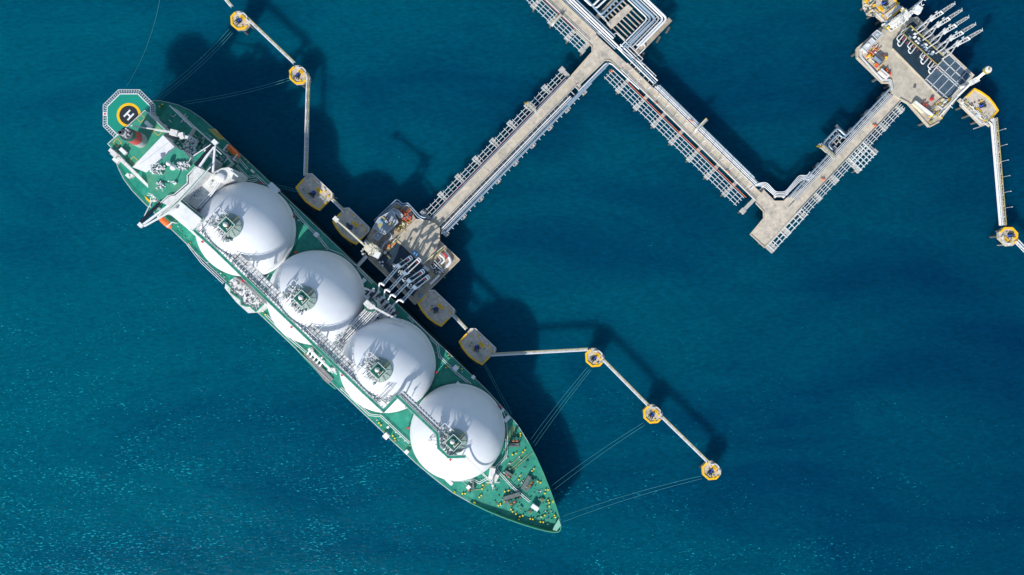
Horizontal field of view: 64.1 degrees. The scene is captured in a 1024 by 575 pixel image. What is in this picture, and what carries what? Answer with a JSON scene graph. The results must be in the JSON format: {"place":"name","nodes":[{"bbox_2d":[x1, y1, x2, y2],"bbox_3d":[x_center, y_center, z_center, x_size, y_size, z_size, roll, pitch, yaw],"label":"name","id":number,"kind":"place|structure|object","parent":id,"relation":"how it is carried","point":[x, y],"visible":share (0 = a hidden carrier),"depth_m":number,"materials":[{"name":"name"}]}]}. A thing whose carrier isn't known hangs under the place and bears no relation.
{"place":"outdoors","nodes":[
{"label":"outdoors","id":0,"kind":"place"},
{"bbox_2d":[373,231,383,240],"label":"control building","id":1,"kind":"structure","parent":0,"point":[378,236],"depth_m":386.80,"materials":[{"name":"grey paint"}]},
{"bbox_2d":[0,0,1023,574],"bbox_3d":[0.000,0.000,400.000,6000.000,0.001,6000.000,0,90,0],"label":"sea","id":2,"kind":"structure","parent":0,"point":[832,384],"depth_m":400.00,"materials":[{"name":"liquid"}]},
{"bbox_2d":[230,11,254,34],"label":"mooring dolphin","id":3,"kind":"object","parent":2,"relation":"in","point":[239,22],"visible":0.99,"depth_m":391.00,"materials":[{"name":"yellow concrete"}]},
{"bbox_2d":[246,17,295,64],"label":"walkway bridge","id":4,"kind":"structure","parent":3,"relation":"on","point":[271,41],"depth_m":390.70,"materials":[{"name":"grey paint"}]},
{"bbox_2d":[289,65,311,87],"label":"mooring dolphin","id":5,"kind":"object","parent":2,"relation":"in","point":[298,74],"visible":1,"depth_m":391.00,"materials":[{"name":"yellow concrete"}]},
{"bbox_2d":[185,78,287,101],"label":"mooring line","id":6,"kind":"object","parent":5,"relation":"attached to","point":[236,92],"visible":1,"depth_m":390.68,"materials":[{"name":"fabric"}]},
{"bbox_2d":[189,80,288,103],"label":"mooring line","id":7,"kind":"object","parent":5,"relation":"attached to","point":[238,94],"visible":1,"depth_m":390.78,"materials":[{"name":"fabric"}]},
{"bbox_2d":[303,75,309,175],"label":"walkway bridge","id":8,"kind":"structure","parent":5,"relation":"on","point":[306,142],"depth_m":390.70,"materials":[{"name":"grey paint"}]},
{"bbox_2d":[296,173,337,212],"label":"breasting dolphin","id":9,"kind":"object","parent":2,"relation":"in","point":[320,197],"visible":1,"depth_m":390.40,"materials":[{"name":"grey concrete"}]},
{"bbox_2d":[103,89,560,532],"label":"gas tanker","id":10,"kind":"object","parent":2,"relation":"on","point":[250,234],"visible":1,"depth_m":366.00,"materials":[{"name":"paint"}]},
{"bbox_2d":[128,0,159,83],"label":"mooring line","id":11,"kind":"object","parent":10,"relation":"attached to","point":[148,41],"visible":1,"depth_m":391.33,"materials":[{"name":"fabric"}]},
{"bbox_2d":[159,215,171,228],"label":"lifeboat","id":12,"kind":"object","parent":10,"relation":"attached to","point":[164,221],"visible":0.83,"depth_m":380.10,"materials":[{"name":"orange paint"}]},
{"bbox_2d":[154,29,228,96],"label":"mooring line","id":13,"kind":"object","parent":10,"relation":"attached to","point":[191,66],"visible":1,"depth_m":389.90,"materials":[{"name":"fabric"}]},
{"bbox_2d":[155,34,228,99],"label":"mooring line","id":14,"kind":"object","parent":10,"relation":"attached to","point":[187,74],"visible":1,"depth_m":388.59,"materials":[{"name":"fabric"}]},
{"bbox_2d":[161,34,231,98],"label":"mooring line","id":15,"kind":"object","parent":10,"relation":"attached to","point":[201,65],"visible":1,"depth_m":390.58,"materials":[{"name":"fabric"}]},
{"bbox_2d":[226,144,239,157],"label":"lifeboat","id":16,"kind":"object","parent":10,"relation":"attached to","point":[232,150],"visible":1,"depth_m":380.10,"materials":[{"name":"orange paint"}]},
{"bbox_2d":[532,371,587,443],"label":"mooring line","id":17,"kind":"object","parent":10,"relation":"attached to","point":[560,405],"visible":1,"depth_m":389.93,"materials":[{"name":"fabric"}]},
{"bbox_2d":[535,370,590,444],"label":"mooring line","id":18,"kind":"object","parent":10,"relation":"attached to","point":[563,405],"visible":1,"depth_m":390.36,"materials":[{"name":"fabric"}]},
{"bbox_2d":[554,426,642,489],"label":"mooring line","id":19,"kind":"object","parent":10,"relation":"attached to","point":[595,458],"visible":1,"depth_m":389.48,"materials":[{"name":"fabric"}]},
{"bbox_2d":[561,479,698,522],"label":"mooring line","id":20,"kind":"object","parent":10,"relation":"attached to","point":[627,499],"visible":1,"depth_m":390.51,"materials":[{"name":"fabric"}]},
{"bbox_2d":[561,476,698,516],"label":"mooring line","id":21,"kind":"object","parent":10,"relation":"attached to","point":[625,495],"visible":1,"depth_m":390.35,"materials":[{"name":"fabric"}]},
{"bbox_2d":[332,208,370,245],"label":"breasting dolphin","id":22,"kind":"object","parent":2,"relation":"in","point":[355,224],"visible":0.94,"depth_m":390.40,"materials":[{"name":"grey concrete"}]},
{"bbox_2d":[331,198,345,212],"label":"walkway bridge","id":23,"kind":"structure","parent":22,"relation":"on","point":[336,203],"depth_m":390.70,"materials":[{"name":"grey paint"}]},
{"bbox_2d":[367,199,459,304],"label":"loading platform","id":24,"kind":"structure","parent":2,"relation":"in","point":[420,237],"depth_m":389.90,"materials":[{"name":"concrete"}]},
{"bbox_2d":[333,216,382,267],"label":"gangway tower","id":25,"kind":"structure","parent":24,"relation":"on","point":[372,249],"depth_m":365.59,"materials":[{"name":"beige metal"}]},
{"bbox_2d":[373,210,398,234],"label":"control building","id":26,"kind":"structure","parent":24,"relation":"on","point":[386,223],"depth_m":385.00,"materials":[{"name":"grey paint"}]},
{"bbox_2d":[380,232,392,249],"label":"pipe bundle","id":27,"kind":"object","parent":24,"relation":"on","point":[385,242],"visible":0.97,"depth_m":388.62,"materials":[{"name":"white paint"}]},
{"bbox_2d":[382,238,398,258],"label":"pipe skid","id":28,"kind":"object","parent":24,"relation":"on","point":[389,247],"visible":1,"depth_m":388.65,"materials":[{"name":"orange paint"}]},
{"bbox_2d":[375,255,412,296],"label":"marine loader","id":29,"kind":"object","parent":24,"relation":"on","point":[398,265],"visible":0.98,"depth_m":372.70,"materials":[{"name":"white paint"}]},
{"bbox_2d":[396,210,402,217],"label":"control building","id":30,"kind":"structure","parent":24,"relation":"on","point":[399,214],"depth_m":387.00,"materials":[{"name":"grey paint"}]},
{"bbox_2d":[379,257,421,301],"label":"marine loader","id":31,"kind":"object","parent":24,"relation":"on","point":[404,273],"visible":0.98,"depth_m":373.17,"materials":[{"name":"white paint"}]},
{"bbox_2d":[393,218,410,232],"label":"pump skid","id":32,"kind":"object","parent":24,"relation":"on","point":[400,226],"visible":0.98,"depth_m":389.14,"materials":[{"name":"yellow metal"}]},
{"bbox_2d":[383,269,424,305],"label":"marine loader","id":33,"kind":"object","parent":24,"relation":"on","point":[408,280],"visible":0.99,"depth_m":373.10,"materials":[{"name":"white paint"}]},
{"bbox_2d":[396,206,413,223],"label":"valve skid","id":34,"kind":"object","parent":24,"relation":"on","point":[405,215],"visible":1,"depth_m":388.67,"materials":[{"name":"orange paint"}]},
{"bbox_2d":[389,275,429,310],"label":"marine loader","id":35,"kind":"object","parent":24,"relation":"on","point":[414,287],"visible":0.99,"depth_m":373.19,"materials":[{"name":"white paint"}]},
{"bbox_2d":[397,258,424,285],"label":"service gantry","id":36,"kind":"object","parent":24,"relation":"on","point":[412,273],"visible":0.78,"depth_m":385.40,"materials":[{"name":"grey metal"}]},
{"bbox_2d":[422,246,451,284],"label":"pipe manifold","id":37,"kind":"object","parent":24,"relation":"on","point":[448,264],"visible":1,"depth_m":388.37,"materials":[{"name":"white paint"}]},
{"bbox_2d":[431,262,445,277],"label":"valve station","id":38,"kind":"object","parent":24,"relation":"on","point":[436,270],"visible":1,"depth_m":389.75,"materials":[{"name":"white paint"}]},
{"bbox_2d":[418,290,456,326],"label":"breasting dolphin","id":39,"kind":"object","parent":2,"relation":"in","point":[436,309],"visible":1,"depth_m":390.40,"materials":[{"name":"grey concrete"}]},
{"bbox_2d":[451,314,466,329],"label":"walkway bridge","id":40,"kind":"structure","parent":39,"relation":"on","point":[458,320],"depth_m":390.70,"materials":[{"name":"grey paint"}]},
{"bbox_2d":[459,328,496,364],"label":"breasting dolphin","id":41,"kind":"object","parent":2,"relation":"in","point":[473,342],"visible":1,"depth_m":390.40,"materials":[{"name":"grey concrete"}]},
{"bbox_2d":[420,66,591,236],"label":"road trestle","id":42,"kind":"object","parent":2,"relation":"in","point":[499,155],"visible":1,"depth_m":391.00,"materials":[{"name":"concrete"}]},
{"bbox_2d":[524,102,536,112],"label":"crossover stairs","id":43,"kind":"structure","parent":42,"relation":"on","point":[532,107],"depth_m":388.80,"materials":[{"name":"beige metal"}]},
{"bbox_2d":[527,0,622,55],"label":"road trestle","id":44,"kind":"object","parent":2,"relation":"in","point":[571,17],"visible":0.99,"depth_m":391.00,"materials":[{"name":"concrete"}]},
{"bbox_2d":[551,13,562,26],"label":"crossover stairs","id":45,"kind":"structure","parent":44,"relation":"on","point":[558,17],"depth_m":388.80,"materials":[{"name":"white metal"}]},
{"bbox_2d":[585,348,604,366],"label":"mooring dolphin","id":46,"kind":"object","parent":2,"relation":"in","point":[594,357],"visible":1,"depth_m":391.00,"materials":[{"name":"yellow concrete"}]},
{"bbox_2d":[491,348,587,355],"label":"walkway bridge","id":47,"kind":"structure","parent":46,"relation":"on","point":[539,351],"depth_m":390.70,"materials":[{"name":"grey paint"}]},
{"bbox_2d":[603,359,648,405],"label":"walkway bridge","id":48,"kind":"structure","parent":46,"relation":"on","point":[633,390],"depth_m":390.70,"materials":[{"name":"grey paint"}]},
{"bbox_2d":[570,21,627,85],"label":"jetty junction","id":49,"kind":"object","parent":2,"relation":"in","point":[597,56],"visible":0.98,"depth_m":390.97,"materials":[{"name":"grey concrete"}]},
{"bbox_2d":[567,63,638,104],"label":"pipe bundle","id":50,"kind":"object","parent":49,"relation":"on","point":[593,77],"visible":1,"depth_m":389.94,"materials":[{"name":"white paint"}]},
{"bbox_2d":[584,0,671,64],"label":"pipe loop platform","id":51,"kind":"structure","parent":2,"relation":"in","point":[647,39],"depth_m":390.48,"materials":[{"name":"metal"}]},
{"bbox_2d":[642,404,662,423],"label":"mooring dolphin","id":52,"kind":"object","parent":2,"relation":"in","point":[652,413],"visible":0.99,"depth_m":391.00,"materials":[{"name":"yellow concrete"}]},
{"bbox_2d":[554,424,640,483],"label":"mooring line","id":53,"kind":"object","parent":52,"relation":"attached to","point":[597,452],"visible":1,"depth_m":390.32,"materials":[{"name":"fabric"}]},
{"bbox_2d":[661,415,708,462],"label":"walkway bridge","id":54,"kind":"structure","parent":52,"relation":"attached to","point":[693,447],"depth_m":390.70,"materials":[{"name":"grey paint"}]},
{"bbox_2d":[604,44,765,214],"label":"road trestle","id":55,"kind":"object","parent":2,"relation":"in","point":[698,137],"visible":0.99,"depth_m":391.00,"materials":[{"name":"concrete"}]},
{"bbox_2d":[694,118,707,131],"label":"crossover stairs","id":56,"kind":"structure","parent":55,"relation":"on","point":[702,123],"depth_m":388.80,"materials":[{"name":"beige metal"}]},
{"bbox_2d":[699,460,720,479],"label":"mooring dolphin","id":57,"kind":"object","parent":2,"relation":"in","point":[710,469],"visible":0.97,"depth_m":391.00,"materials":[{"name":"yellow concrete"}]},
{"bbox_2d":[750,188,808,247],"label":"jetty corner","id":58,"kind":"object","parent":2,"relation":"in","point":[778,216],"visible":0.99,"depth_m":390.97,"materials":[{"name":"grey concrete"}]},
{"bbox_2d":[766,87,904,252],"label":"road trestle","id":59,"kind":"object","parent":2,"relation":"in","point":[861,135],"visible":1,"depth_m":391.00,"materials":[{"name":"concrete"}]},
{"bbox_2d":[750,172,813,197],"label":"pipe bundle","id":60,"kind":"object","parent":59,"relation":"attached to","point":[773,192],"visible":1,"depth_m":390.33,"materials":[{"name":"white paint"}]},
{"bbox_2d":[816,145,835,158],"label":"crossover stairs","id":61,"kind":"structure","parent":59,"relation":"on","point":[823,147],"depth_m":388.80,"materials":[{"name":"beige metal"}]},
{"bbox_2d":[860,0,900,28],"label":"breasting dolphin","id":62,"kind":"object","parent":2,"relation":"in","point":[882,7],"visible":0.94,"depth_m":390.40,"materials":[{"name":"grey concrete"}]},
{"bbox_2d":[862,0,877,16],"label":"pipe skid","id":63,"kind":"object","parent":62,"relation":"on","point":[868,10],"visible":1,"depth_m":389.29,"materials":[{"name":"yellow paint"}]},
{"bbox_2d":[884,3,901,17],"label":"walkway bridge","id":64,"kind":"structure","parent":62,"relation":"on","point":[893,10],"depth_m":389.00,"materials":[{"name":"grey paint"}]},
{"bbox_2d":[851,17,973,127],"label":"loading platform","id":65,"kind":"structure","parent":2,"relation":"in","point":[909,71],"depth_m":389.96,"materials":[{"name":"concrete"}]},
{"bbox_2d":[860,37,875,53],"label":"control building","id":66,"kind":"structure","parent":65,"relation":"on","point":[869,44],"depth_m":386.80,"materials":[{"name":"grey paint"}]},
{"bbox_2d":[862,44,887,69],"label":"valve skid","id":67,"kind":"object","parent":65,"relation":"on","point":[870,53],"visible":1,"depth_m":389.08,"materials":[{"name":"yellow paint"}]},
{"bbox_2d":[872,52,884,63],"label":"pump unit","id":68,"kind":"object","parent":67,"relation":"on","point":[879,58],"visible":1,"depth_m":387.90,"materials":[{"name":"grey metal"}]},
{"bbox_2d":[877,68,889,78],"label":"shipping container","id":69,"kind":"object","parent":65,"relation":"on","point":[881,72],"visible":1,"depth_m":387.60,"materials":[{"name":"white metal"}]},
{"bbox_2d":[881,20,892,31],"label":"pipe skid","id":70,"kind":"object","parent":65,"relation":"on","point":[885,27],"visible":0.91,"depth_m":389.50,"materials":[{"name":"yellow paint"}]},
{"bbox_2d":[896,29,907,46],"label":"pipe elbow set","id":71,"kind":"object","parent":65,"relation":"on","point":[898,41],"visible":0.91,"depth_m":387.67,"materials":[{"name":"white paint"}]},
{"bbox_2d":[886,0,924,30],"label":"gangway tower","id":72,"kind":"structure","parent":65,"relation":"on","point":[903,16],"depth_m":375.96,"materials":[{"name":"white metal"}]},
{"bbox_2d":[907,41,918,53],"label":"pipe elbow set","id":73,"kind":"object","parent":65,"relation":"on","point":[910,47],"visible":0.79,"depth_m":387.61,"materials":[{"name":"white paint"}]},
{"bbox_2d":[899,25,944,67],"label":"service gantry","id":74,"kind":"object","parent":65,"relation":"on","point":[918,41],"visible":0.91,"depth_m":383.85,"materials":[{"name":"grey metal"}]},
{"bbox_2d":[911,101,933,115],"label":"storage rack","id":75,"kind":"object","parent":65,"relation":"on","point":[919,107],"visible":1,"depth_m":387.60,"materials":[{"name":"white metal"}]},
{"bbox_2d":[920,52,930,63],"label":"pipe elbow set","id":76,"kind":"object","parent":65,"relation":"on","point":[922,58],"visible":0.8,"depth_m":387.60,"materials":[{"name":"white paint"}]},
{"bbox_2d":[927,60,938,73],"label":"pipe elbow set","id":77,"kind":"object","parent":65,"relation":"on","point":[929,68],"visible":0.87,"depth_m":387.63,"materials":[{"name":"white paint"}]},
{"bbox_2d":[915,3,954,34],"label":"marine loader","id":78,"kind":"object","parent":65,"relation":"on","point":[931,18],"visible":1,"depth_m":374.85,"materials":[{"name":"grey paint"}]},
{"bbox_2d":[928,98,952,123],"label":"pipe skid","id":79,"kind":"object","parent":65,"relation":"on","point":[937,110],"visible":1,"depth_m":389.13,"materials":[{"name":"yellow paint"}]},
{"bbox_2d":[921,9,961,39],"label":"marine loader","id":80,"kind":"object","parent":65,"relation":"on","point":[938,24],"visible":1,"depth_m":374.98,"materials":[{"name":"grey paint"}]},
{"bbox_2d":[928,15,968,46],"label":"marine loader","id":81,"kind":"object","parent":65,"relation":"on","point":[944,31],"visible":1,"depth_m":374.99,"materials":[{"name":"grey paint"}]},
{"bbox_2d":[934,22,975,53],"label":"marine loader","id":82,"kind":"object","parent":65,"relation":"on","point":[951,37],"visible":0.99,"depth_m":374.72,"materials":[{"name":"grey paint"}]},
{"bbox_2d":[940,28,982,59],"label":"marine loader","id":83,"kind":"object","parent":65,"relation":"on","point":[957,43],"visible":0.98,"depth_m":374.60,"materials":[{"name":"grey paint"}]},
{"bbox_2d":[939,66,991,116],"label":"jetty crane","id":84,"kind":"object","parent":65,"relation":"on","point":[986,70],"visible":1,"depth_m":380.19,"materials":[{"name":"white paint"}]},
{"bbox_2d":[955,88,998,128],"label":"breasting dolphin","id":85,"kind":"object","parent":2,"relation":"in","point":[981,101],"visible":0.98,"depth_m":390.40,"materials":[{"name":"grey concrete"}]},
{"bbox_2d":[957,98,993,126],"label":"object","id":86,"kind":"object","parent":85,"relation":"on","point":[974,111],"visible":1,"depth_m":389.75,"materials":[{"name":"white paint"}]},
{"bbox_2d":[990,118,1011,225],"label":"walkway bridge","id":87,"kind":"structure","parent":85,"relation":"on","point":[997,171],"depth_m":390.17,"materials":[{"name":"metal"}]},
{"bbox_2d":[989,227,1017,245],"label":"mooring dolphin","id":88,"kind":"object","parent":2,"relation":"in","point":[1006,236],"visible":1,"depth_m":391.00,"materials":[{"name":"yellow concrete"}]},
{"bbox_2d":[1015,239,1023,251],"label":"walkway bridge","id":89,"kind":"structure","parent":88,"relation":"attached to","point":[1018,244],"depth_m":390.66,"materials":[{"name":"grey paint"}]},
{"bbox_2d":[870,30,882,40],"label":"control building","id":90,"kind":"structure","parent":0,"point":[876,35],"depth_m":387.00,"materials":[{"name":"grey paint"}]}
]}

